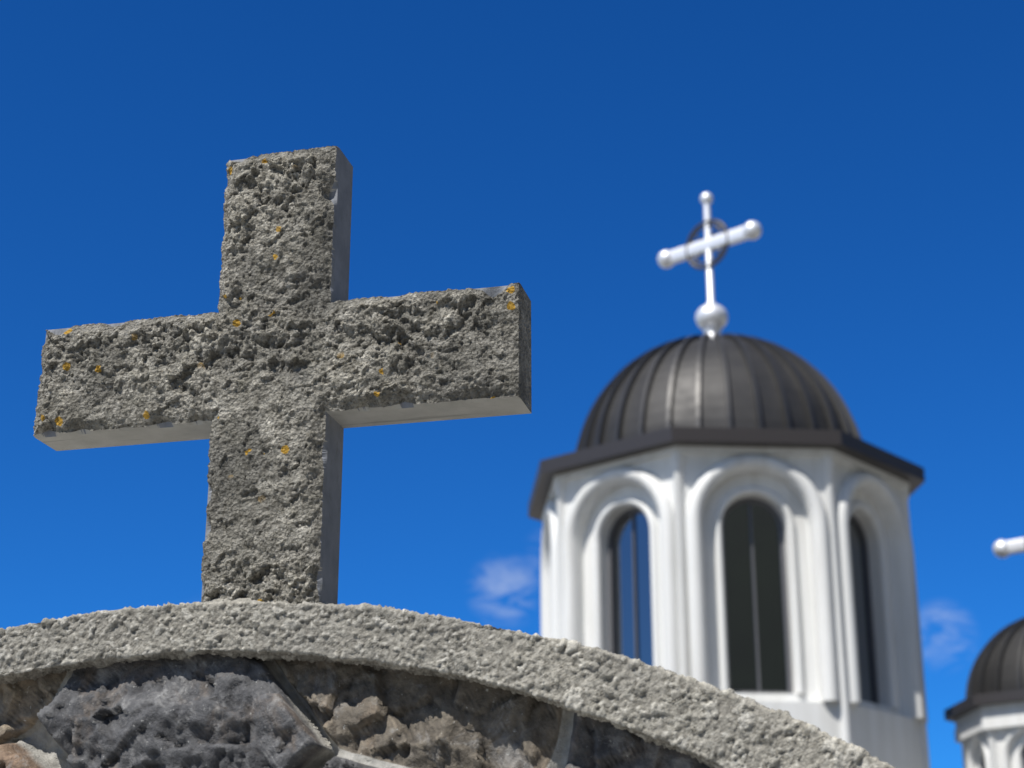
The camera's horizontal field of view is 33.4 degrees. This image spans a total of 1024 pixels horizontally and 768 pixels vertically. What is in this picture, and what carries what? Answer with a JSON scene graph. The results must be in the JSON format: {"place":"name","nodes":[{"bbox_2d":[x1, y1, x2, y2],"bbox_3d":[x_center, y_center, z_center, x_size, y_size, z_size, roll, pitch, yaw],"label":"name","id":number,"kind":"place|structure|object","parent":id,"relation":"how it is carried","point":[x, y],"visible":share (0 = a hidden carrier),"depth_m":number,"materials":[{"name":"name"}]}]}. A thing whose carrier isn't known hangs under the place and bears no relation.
{"place":"outdoors","nodes":[
{"label":"outdoors","id":0,"kind":"place"},
{"bbox_2d":[0,653,709,767],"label":"masonry wall","id":1,"kind":"structure","parent":0,"point":[208,710],"depth_m":1.54,"materials":[{"name":"grey stone"}]},
{"bbox_2d":[0,600,894,767],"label":"wall cap","id":2,"kind":"object","parent":1,"relation":"on","point":[709,725],"visible":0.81,"depth_m":1.51,"materials":[{"name":"grey concrete"}]},
{"bbox_2d":[0,0,1023,767],"label":"sky","id":3,"kind":"structure","parent":0,"point":[554,149],"materials":[{"name":"blue"}]},
{"bbox_3d":[-0.239,1.307,1.480,1.954,2.054,0.380,-5,-21,13],"label":"wall","id":4,"kind":"object","parent":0,"visible":0},
{"bbox_2d":[202,597,328,603],"bbox_3d":[-0.249,0.244,1.735,0.228,0.050,0.155,-5,-21,13],"label":"mortar joint","id":5,"kind":"object","parent":4,"relation":"on","point":[235,599],"visible":0.04,"depth_m":1.72,"materials":[{"name":"concrete"}]},
{"bbox_2d":[33,146,531,603],"bbox_3d":[-0.251,0.011,1.811,0.541,0.559,0.071,-5,-21,13],"label":"stone cross","id":6,"kind":"object","parent":4,"relation":"on","point":[280,371],"visible":0.94,"depth_m":1.79,"materials":[{"name":"grey stone"}]},
{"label":"church body","id":7,"kind":"object","parent":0,"visible":0},
{"bbox_2d":[528,426,929,767],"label":"church drum","id":8,"kind":"object","parent":7,"relation":"on","point":[774,569],"visible":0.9,"depth_m":19.38,"materials":[{"name":"white paint"}]},
{"bbox_2d":[576,304,861,450],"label":"church dome","id":9,"kind":"structure","parent":8,"relation":"on","point":[712,376],"depth_m":20.49,"materials":[{"name":"metal"}]},
{"bbox_2d":[657,192,761,303],"bbox_3d":[2.607,-1.779,22.608,1.630,1.668,0.245,-17,-26,38],"label":"cross","id":10,"kind":"object","parent":9,"relation":"on","point":[722,240],"visible":1,"depth_m":22.57,"materials":[{"name":"silver metal"}]},
{"bbox_2d":[944,689,1023,767],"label":"tower","id":11,"kind":"structure","parent":7,"relation":"on","point":[989,731],"depth_m":19.19,"materials":[{"name":"white paint"}]},
{"bbox_2d":[965,617,1023,698],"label":"church dome","id":12,"kind":"structure","parent":11,"relation":"on","point":[998,665],"depth_m":19.62,"materials":[{"name":"metal"}]},
{"bbox_2d":[993,538,1023,557],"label":"cross","id":13,"kind":"object","parent":12,"relation":"on","point":[1003,548],"visible":1,"depth_m":20.85,"materials":[{"name":"silver metal"}]}
]}

